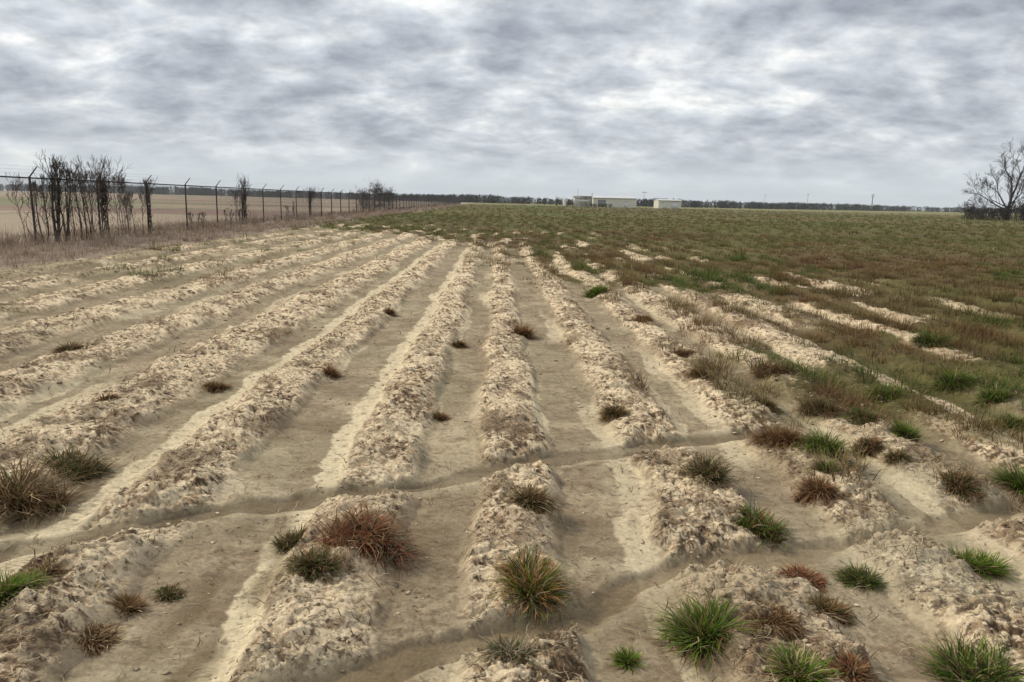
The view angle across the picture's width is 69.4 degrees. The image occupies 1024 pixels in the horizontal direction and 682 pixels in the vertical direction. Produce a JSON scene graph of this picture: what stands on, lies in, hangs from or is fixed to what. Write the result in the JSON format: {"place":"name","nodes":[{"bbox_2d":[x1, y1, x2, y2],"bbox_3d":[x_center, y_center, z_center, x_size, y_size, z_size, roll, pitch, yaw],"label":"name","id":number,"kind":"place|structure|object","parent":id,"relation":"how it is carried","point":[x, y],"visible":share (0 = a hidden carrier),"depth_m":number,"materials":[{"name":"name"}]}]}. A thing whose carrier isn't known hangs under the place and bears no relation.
{"place":"outdoors","nodes":[
{"label":"outdoors","id":0,"kind":"place"},
{"bbox_2d":[0,190,1023,681],"bbox_3d":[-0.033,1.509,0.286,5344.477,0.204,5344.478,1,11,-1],"label":"ground","id":1,"kind":"structure","parent":0,"point":[414,648],"depth_m":4.61,"materials":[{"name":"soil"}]},
{"bbox_2d":[5,172,30,242],"bbox_3d":[-14.537,-3.851,21.825,0.579,2.227,0.685,-5,12,-30],"label":"sapling","id":2,"kind":"object","parent":1,"relation":"on","point":[19,184],"visible":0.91,"depth_m":21.68,"materials":[{"name":"brown plant"}]},
{"bbox_2d":[0,564,61,610],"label":"grass tuft","id":3,"kind":"object","parent":1,"relation":"on","point":[13,580],"visible":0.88,"depth_m":2.83,"materials":[{"name":"green plant"}]},
{"bbox_2d":[20,180,52,244],"bbox_3d":[-14.326,-3.836,22.312,0.797,2.024,0.637,1,11,-1],"label":"sapling","id":4,"kind":"object","parent":1,"relation":"on","point":[44,197],"visible":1,"depth_m":22.28,"materials":[{"name":"brown plant"}]},
{"bbox_2d":[21,174,55,241],"bbox_3d":[-14.618,-4.153,22.921,0.972,2.412,0.683,6,12,25],"label":"sapling","id":5,"kind":"object","parent":1,"relation":"on","point":[42,186],"visible":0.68,"depth_m":22.89,"materials":[{"name":"black plant"}]},
{"bbox_2d":[14,552,73,581],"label":"grass tuft","id":6,"kind":"object","parent":1,"relation":"on","point":[53,570],"visible":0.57,"depth_m":2.98,"materials":[{"name":"plant"}]},
{"bbox_2d":[34,149,74,241],"bbox_3d":[-14.401,-4.522,23.432,1.168,3.048,0.985,1,11,-1],"label":"sapling","id":7,"kind":"object","parent":1,"relation":"on","point":[58,207],"visible":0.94,"depth_m":23.37,"materials":[{"name":"black plant"}]},
{"bbox_2d":[0,443,115,530],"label":"grass tuft","id":8,"kind":"object","parent":1,"relation":"on","point":[9,489],"visible":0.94,"depth_m":3.81,"materials":[{"name":"plant"}]},
{"bbox_2d":[46,155,81,240],"bbox_3d":[-14.419,-4.569,23.969,1.448,2.902,1.019,8,12,31],"label":"sapling","id":9,"kind":"object","parent":1,"relation":"on","point":[68,209],"visible":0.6,"depth_m":23.86,"materials":[{"name":"black plant"}]},
{"bbox_2d":[47,339,89,353],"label":"grass tuft","id":10,"kind":"object","parent":1,"relation":"on","point":[70,347],"visible":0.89,"depth_m":7.34,"materials":[{"name":"brown plant"}]},
{"bbox_2d":[28,441,126,488],"bbox_3d":[-2.497,0.745,4.253,0.614,0.288,0.601,1,11,-1],"label":"grass tuft","id":11,"kind":"object","parent":1,"relation":"on","point":[93,465],"visible":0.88,"depth_m":4.25,"materials":[{"name":"green plant"}]},
{"bbox_2d":[58,155,98,240],"bbox_3d":[-14.521,-4.725,24.646,1.285,2.898,1.626,-3,12,-23],"label":"sapling","id":12,"kind":"object","parent":1,"relation":"on","point":[82,186],"visible":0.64,"depth_m":24.51,"materials":[{"name":"black plant"}]},
{"bbox_2d":[71,171,97,238],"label":"sapling","id":13,"kind":"object","parent":1,"relation":"on","point":[85,175],"visible":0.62,"depth_m":25.17,"materials":[{"name":"black plant"}]},
{"bbox_2d":[81,162,110,234],"bbox_3d":[-14.488,-4.862,25.829,0.772,2.729,1.290,2,11,6],"label":"sapling","id":14,"kind":"object","parent":1,"relation":"on","point":[95,193],"visible":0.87,"depth_m":25.71,"materials":[{"name":"black plant"}]},
{"bbox_2d":[63,619,135,657],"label":"grass tuft","id":15,"kind":"object","parent":1,"relation":"on","point":[98,636],"visible":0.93,"depth_m":2.67,"materials":[{"name":"brown plant"}]},
{"bbox_2d":[81,154,130,237],"bbox_3d":[-14.471,-5.096,26.157,1.450,2.960,1.921,6,12,25],"label":"climbing vine","id":16,"kind":"object","parent":1,"relation":"on","point":[104,189],"visible":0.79,"depth_m":26.19,"materials":[{"name":"black plant"}]},
{"bbox_2d":[90,391,125,401],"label":"grass tuft","id":17,"kind":"object","parent":1,"relation":"on","point":[111,396],"visible":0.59,"depth_m":5.46,"materials":[{"name":"brown plant"}]},
{"bbox_2d":[101,173,131,235],"bbox_3d":[-14.932,-5.081,27.714,0.848,2.436,1.323,11,14,42],"label":"sapling","id":18,"kind":"object","parent":1,"relation":"on","point":[122,186],"visible":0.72,"depth_m":27.77,"materials":[{"name":"black plant"}]},
{"bbox_2d":[106,590,151,621],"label":"grass tuft","id":19,"kind":"object","parent":1,"relation":"on","point":[130,603],"visible":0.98,"depth_m":2.90,"materials":[{"name":"brown plant"}]},
{"bbox_2d":[120,190,147,234],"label":"sapling","id":20,"kind":"object","parent":1,"relation":"on","point":[130,204],"visible":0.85,"depth_m":28.50,"materials":[{"name":"brown plant"}]},
{"bbox_2d":[148,582,189,605],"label":"grass tuft","id":21,"kind":"object","parent":1,"relation":"on","point":[168,591],"visible":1,"depth_m":3.02,"materials":[{"name":"green plant"}]},
{"bbox_2d":[187,212,206,229],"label":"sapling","id":22,"kind":"object","parent":1,"relation":"on","point":[191,218],"visible":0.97,"depth_m":32.49,"materials":[{"name":"brown plant"}]},
{"bbox_2d":[198,377,234,395],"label":"grass tuft","id":23,"kind":"object","parent":1,"relation":"on","point":[217,386],"visible":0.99,"depth_m":6.15,"materials":[{"name":"brown plant"}]},
{"bbox_2d":[0,164,460,244],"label":"chain link fence","id":24,"kind":"object","parent":1,"relation":"on","point":[427,200],"visible":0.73,"depth_m":35.99,"materials":[{"name":"metal"}]},
{"bbox_2d":[137,176,157,232],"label":"climbing vine","id":25,"kind":"object","parent":24,"relation":"attached to","point":[149,197],"visible":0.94,"depth_m":29.66,"materials":[{"name":"black plant"}]},
{"bbox_2d":[221,209,243,225],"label":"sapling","id":26,"kind":"object","parent":1,"relation":"on","point":[230,213],"visible":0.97,"depth_m":37.02,"materials":[{"name":"brown plant"}]},
{"bbox_2d":[0,202,466,267],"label":"dead weeds","id":27,"kind":"object","parent":1,"relation":"on","point":[99,239],"visible":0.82,"depth_m":27.30,"materials":[{"name":"brown plant"}]},
{"bbox_2d":[229,186,242,223],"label":"sapling","id":28,"kind":"object","parent":1,"relation":"on","point":[236,201],"visible":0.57,"depth_m":41.11,"materials":[{"name":"brown plant"}]},
{"bbox_2d":[236,174,251,221],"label":"climbing vine","id":29,"kind":"object","parent":1,"relation":"on","point":[245,194],"visible":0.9,"depth_m":40.92,"materials":[{"name":"black plant"}]},
{"bbox_2d":[265,523,308,555],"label":"grass tuft","id":30,"kind":"object","parent":1,"relation":"on","point":[289,541],"visible":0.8,"depth_m":3.47,"materials":[{"name":"green plant"}]},
{"bbox_2d":[303,186,322,215],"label":"climbing vine","id":31,"kind":"object","parent":1,"relation":"on","point":[313,193],"visible":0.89,"depth_m":55.19,"materials":[{"name":"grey plant"}]},
{"bbox_2d":[279,543,351,585],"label":"grass tuft","id":32,"kind":"object","parent":1,"relation":"on","point":[311,558],"visible":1,"depth_m":3.08,"materials":[{"name":"green plant"}]},
{"bbox_2d":[318,363,345,378],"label":"grass tuft","id":33,"kind":"object","parent":1,"relation":"on","point":[331,372],"visible":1,"depth_m":6.66,"materials":[{"name":"brown plant"}]},
{"bbox_2d":[349,186,373,209],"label":"climbing vine","id":34,"kind":"object","parent":1,"relation":"on","point":[361,192],"visible":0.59,"depth_m":89.78,"materials":[{"name":"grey plant"}]},
{"bbox_2d":[291,496,439,585],"bbox_3d":[-0.665,0.916,3.353,0.627,0.332,0.723,-7,14,-38],"label":"grass tuft","id":35,"kind":"object","parent":1,"relation":"on","point":[368,532],"visible":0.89,"depth_m":3.36,"materials":[{"name":"brown plant"}]},
{"bbox_2d":[367,179,389,207],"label":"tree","id":36,"kind":"object","parent":1,"relation":"on","point":[378,191],"visible":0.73,"depth_m":97.55,"materials":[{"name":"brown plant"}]},
{"bbox_2d":[380,307,400,315],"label":"grass tuft","id":37,"kind":"object","parent":1,"relation":"on","point":[389,311],"visible":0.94,"depth_m":10.19,"materials":[{"name":"brown plant"}]},
{"bbox_2d":[374,186,406,207],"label":"climbing vine","id":38,"kind":"object","parent":1,"relation":"on","point":[391,193],"visible":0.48,"depth_m":105.27,"materials":[{"name":"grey plant"}]},
{"bbox_2d":[430,410,450,421],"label":"grass tuft","id":39,"kind":"object","parent":1,"relation":"on","point":[439,416],"visible":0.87,"depth_m":5.49,"materials":[{"name":"brown plant"}]},
{"bbox_2d":[448,336,473,348],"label":"grass tuft","id":40,"kind":"object","parent":1,"relation":"on","point":[460,344],"visible":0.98,"depth_m":8.17,"materials":[{"name":"brown plant"}]},
{"bbox_2d":[466,628,550,670],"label":"grass tuft","id":41,"kind":"object","parent":1,"relation":"on","point":[514,648],"visible":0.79,"depth_m":2.55,"materials":[{"name":"brown plant"}]},
{"bbox_2d":[0,183,1019,213],"bbox_3d":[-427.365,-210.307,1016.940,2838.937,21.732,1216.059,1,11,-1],"label":"distant woods","id":42,"kind":"object","parent":1,"relation":"on","point":[470,198],"visible":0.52,"depth_m":527.88,"materials":[{"name":"plant"}]},
{"bbox_2d":[0,257,1023,681],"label":"soil crumbs","id":43,"kind":"object","parent":1,"relation":"on","point":[96,405],"visible":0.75,"depth_m":4.74,"materials":[{"name":"beige soil"}]},
{"bbox_2d":[508,321,541,338],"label":"grass tuft","id":44,"kind":"object","parent":1,"relation":"on","point":[526,332],"visible":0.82,"depth_m":8.76,"materials":[{"name":"brown plant"}]},
{"bbox_2d":[466,541,587,633],"bbox_3d":[0.098,0.986,3.025,0.489,0.189,0.507,-4,12,-27],"label":"grass tuft","id":45,"kind":"object","parent":1,"relation":"on","point":[535,583],"visible":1,"depth_m":2.99,"materials":[{"name":"green plant"}]},
{"bbox_2d":[500,478,568,517],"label":"grass tuft","id":46,"kind":"object","parent":1,"relation":"on","point":[530,494],"visible":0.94,"depth_m":3.76,"materials":[{"name":"plant"}]},
{"bbox_2d":[555,195,562,205],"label":"evergreen bush","id":47,"kind":"object","parent":1,"relation":"on","point":[557,200],"visible":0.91,"depth_m":304.67,"materials":[{"name":"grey plant"}]},
{"bbox_2d":[573,196,590,206],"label":"open shed","id":48,"kind":"structure","parent":1,"relation":"on","point":[581,201],"depth_m":297.72,"materials":[{"name":"white metal"}]},
{"bbox_2d":[576,283,613,297],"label":"grass tuft","id":49,"kind":"object","parent":1,"relation":"on","point":[593,291],"visible":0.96,"depth_m":12.75,"materials":[{"name":"green plant"}]},
{"bbox_2d":[591,400,629,424],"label":"grass tuft","id":50,"kind":"object","parent":1,"relation":"on","point":[609,411],"visible":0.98,"depth_m":5.50,"materials":[{"name":"brown plant"}]},
{"bbox_2d":[589,196,637,207],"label":"metal warehouse","id":51,"kind":"structure","parent":1,"relation":"on","point":[624,201],"depth_m":285.92,"materials":[{"name":"beige metal"}]},
{"bbox_2d":[598,200,605,206],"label":"door","id":52,"kind":"structure","parent":51,"relation":"in","point":[599,201],"depth_m":285.71,"materials":[{"name":"grey metal"}]},
{"bbox_2d":[608,644,647,674],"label":"grass tuft","id":53,"kind":"object","parent":1,"relation":"on","point":[623,657],"visible":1,"depth_m":2.63,"materials":[{"name":"green plant"}]},
{"bbox_2d":[629,314,655,322],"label":"grass tuft","id":54,"kind":"object","parent":1,"relation":"on","point":[642,319],"visible":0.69,"depth_m":9.97,"materials":[{"name":"brown plant"}]},
{"bbox_2d":[654,199,681,208],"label":"metal warehouse","id":55,"kind":"structure","parent":1,"relation":"on","point":[667,203],"depth_m":286.47,"materials":[{"name":"beige metal"}]},
{"bbox_2d":[671,202,677,208],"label":"door","id":56,"kind":"structure","parent":55,"relation":"in","point":[674,205],"depth_m":286.41,"materials":[{"name":"white metal"}]},
{"bbox_2d":[670,347,695,357],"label":"grass tuft","id":57,"kind":"object","parent":1,"relation":"on","point":[684,352],"visible":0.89,"depth_m":7.66,"materials":[{"name":"brown plant"}]},
{"bbox_2d":[682,365,715,380],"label":"grass tuft","id":58,"kind":"object","parent":1,"relation":"on","point":[692,372],"visible":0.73,"depth_m":6.74,"materials":[{"name":"brown plant"}]},
{"bbox_2d":[634,586,766,677],"bbox_3d":[0.685,1.063,2.734,0.504,0.235,0.483,1,11,-1],"label":"grass tuft","id":59,"kind":"object","parent":1,"relation":"on","point":[695,630],"visible":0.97,"depth_m":2.73,"materials":[{"name":"green plant"}]},
{"bbox_2d":[668,445,748,492],"bbox_3d":[1.123,0.756,4.220,0.462,0.268,0.518,1,11,-1],"label":"grass tuft","id":60,"kind":"object","parent":1,"relation":"on","point":[710,469],"visible":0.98,"depth_m":4.21,"materials":[{"name":"green plant"}]},
{"bbox_2d":[726,499,799,552],"bbox_3d":[1.224,0.907,3.683,0.391,0.180,0.464,1,11,-1],"label":"grass tuft","id":61,"kind":"object","parent":1,"relation":"on","point":[761,525],"visible":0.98,"depth_m":3.66,"materials":[{"name":"green plant"}]},
{"bbox_2d":[732,357,795,380],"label":"grass tuft","id":62,"kind":"object","parent":1,"relation":"on","point":[777,369],"visible":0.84,"depth_m":6.90,"materials":[{"name":"brown plant"}]},
{"bbox_2d":[749,392,787,413],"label":"grass tuft","id":63,"kind":"object","parent":1,"relation":"on","point":[769,404],"visible":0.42,"depth_m":5.88,"materials":[{"name":"brown plant"}]},
{"bbox_2d":[738,418,806,450],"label":"grass tuft","id":64,"kind":"object","parent":1,"relation":"on","point":[770,435],"visible":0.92,"depth_m":4.87,"materials":[{"name":"brown plant"}]},
{"bbox_2d":[738,598,812,641],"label":"grass tuft","id":65,"kind":"object","parent":1,"relation":"on","point":[787,617],"visible":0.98,"depth_m":2.72,"materials":[{"name":"brown plant"}]},
{"bbox_2d":[750,636,844,681],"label":"grass tuft","id":66,"kind":"object","parent":1,"relation":"on","point":[805,666],"visible":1,"depth_m":2.43,"materials":[{"name":"green plant"}]},
{"bbox_2d":[771,562,831,593],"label":"grass tuft","id":67,"kind":"object","parent":1,"relation":"on","point":[814,581],"visible":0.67,"depth_m":3.19,"materials":[{"name":"brown plant"}]},
{"bbox_2d":[788,393,845,418],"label":"grass tuft","id":68,"kind":"object","parent":1,"relation":"on","point":[820,404],"visible":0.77,"depth_m":5.74,"materials":[{"name":"brown plant"}]},
{"bbox_2d":[787,471,847,507],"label":"grass tuft","id":69,"kind":"object","parent":1,"relation":"on","point":[812,489],"visible":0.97,"depth_m":4.05,"materials":[{"name":"brown plant"}]},
{"bbox_2d":[803,458,842,474],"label":"grass tuft","id":70,"kind":"object","parent":1,"relation":"on","point":[827,465],"visible":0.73,"depth_m":4.31,"materials":[{"name":"green plant"}]},
{"bbox_2d":[782,424,864,468],"bbox_3d":[1.999,0.668,4.726,0.564,0.311,0.534,1,11,-1],"label":"grass tuft","id":71,"kind":"object","parent":1,"relation":"on","point":[816,439],"visible":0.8,"depth_m":4.68,"materials":[{"name":"plant"}]},
{"bbox_2d":[801,590,859,627],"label":"grass tuft","id":72,"kind":"object","parent":1,"relation":"on","point":[826,603],"visible":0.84,"depth_m":2.94,"materials":[{"name":"brown plant"}]},
{"bbox_2d":[819,645,886,681],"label":"grass tuft","id":73,"kind":"object","parent":1,"relation":"on","point":[847,661],"visible":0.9,"depth_m":2.42,"materials":[{"name":"brown plant"}]},
{"bbox_2d":[822,559,893,594],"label":"grass tuft","id":74,"kind":"object","parent":1,"relation":"on","point":[855,577],"visible":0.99,"depth_m":3.21,"materials":[{"name":"green plant"}]},
{"bbox_2d":[830,402,892,425],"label":"grass tuft","id":75,"kind":"object","parent":1,"relation":"on","point":[848,417],"visible":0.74,"depth_m":5.43,"materials":[{"name":"green plant"}]},
{"bbox_2d":[842,432,891,460],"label":"grass tuft","id":76,"kind":"object","parent":1,"relation":"on","point":[873,444],"visible":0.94,"depth_m":4.85,"materials":[{"name":"brown plant"}]},
{"bbox_2d":[857,379,906,404],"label":"grass tuft","id":77,"kind":"object","parent":1,"relation":"on","point":[884,390],"visible":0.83,"depth_m":6.21,"materials":[{"name":"green plant"}]},
{"bbox_2d":[878,448,918,467],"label":"grass tuft","id":78,"kind":"object","parent":1,"relation":"on","point":[893,456],"visible":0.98,"depth_m":4.62,"materials":[{"name":"green plant"}]},
{"bbox_2d":[886,418,932,442],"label":"grass tuft","id":79,"kind":"object","parent":1,"relation":"on","point":[901,429],"visible":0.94,"depth_m":5.08,"materials":[{"name":"green plant"}]},
{"bbox_2d":[899,325,963,349],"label":"grass tuft","id":80,"kind":"object","parent":1,"relation":"on","point":[926,338],"visible":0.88,"depth_m":8.68,"materials":[{"name":"green plant"}]},
{"bbox_2d":[921,365,987,396],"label":"grass tuft","id":81,"kind":"object","parent":1,"relation":"on","point":[961,379],"visible":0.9,"depth_m":6.67,"materials":[{"name":"green plant"}]},
{"bbox_2d":[903,628,1023,681],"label":"grass tuft","id":82,"kind":"object","parent":1,"relation":"on","point":[961,665],"visible":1,"depth_m":2.59,"materials":[{"name":"green plant"}]},
{"bbox_2d":[931,466,996,507],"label":"grass tuft","id":83,"kind":"object","parent":1,"relation":"on","point":[953,490],"visible":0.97,"depth_m":4.17,"materials":[{"name":"plant"}]},
{"bbox_2d":[956,200,986,219],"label":"roadside bush","id":84,"kind":"object","parent":1,"relation":"on","point":[973,206],"visible":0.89,"depth_m":138.37,"materials":[{"name":"black plant"}]},
{"bbox_2d":[969,206,987,218],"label":"roadside bush","id":85,"kind":"object","parent":1,"relation":"on","point":[977,212],"visible":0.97,"depth_m":136.50,"materials":[{"name":"black plant"}]},
{"bbox_2d":[942,540,1022,584],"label":"grass tuft","id":86,"kind":"object","parent":1,"relation":"on","point":[976,561],"visible":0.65,"depth_m":3.35,"materials":[{"name":"green plant"}]},
{"bbox_2d":[979,204,996,219],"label":"roadside bush","id":87,"kind":"object","parent":1,"relation":"on","point":[984,215],"visible":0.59,"depth_m":139.54,"materials":[{"name":"black plant"}]},
{"bbox_2d":[962,383,1019,408],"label":"grass tuft","id":88,"kind":"object","parent":1,"relation":"on","point":[986,396],"visible":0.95,"depth_m":6.14,"materials":[{"name":"green plant"}]},
{"bbox_2d":[961,138,1023,220],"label":"bare tree","id":89,"kind":"object","parent":1,"relation":"on","point":[1009,206],"visible":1,"depth_m":137.20,"materials":[{"name":"brown plant"}]},
{"bbox_2d":[985,205,1011,219],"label":"roadside bush","id":90,"kind":"object","parent":1,"relation":"on","point":[1001,212],"visible":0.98,"depth_m":137.49,"materials":[{"name":"black plant"}]},
{"bbox_2d":[974,456,1023,501],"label":"grass tuft","id":91,"kind":"object","parent":1,"relation":"on","point":[1012,479],"visible":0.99,"depth_m":4.40,"materials":[{"name":"green plant"}]},
{"bbox_2d":[989,410,1023,433],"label":"grass tuft","id":92,"kind":"object","parent":1,"relation":"on","point":[1010,421],"visible":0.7,"depth_m":5.63,"materials":[{"name":"green plant"}]},
{"bbox_2d":[999,171,1023,220],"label":"bare tree","id":93,"kind":"object","parent":1,"relation":"on","point":[1020,212],"visible":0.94,"depth_m":134.19,"materials":[{"name":"black plant"}]},
{"bbox_2d":[1005,200,1023,220],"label":"roadside bush","id":94,"kind":"object","parent":1,"relation":"on","point":[1014,211],"visible":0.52,"depth_m":138.73,"materials":[{"name":"black plant"}]},
{"bbox_2d":[0,0,1023,210],"label":"sky","id":95,"kind":"structure","parent":0,"point":[895,102],"materials":[{"name":"grey"}]},
{"bbox_2d":[56,204,1023,511],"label":"field grass","id":96,"kind":"structure","parent":0,"point":[928,284],"depth_m":16.07,"materials":[{"name":"green plant"}]}
]}

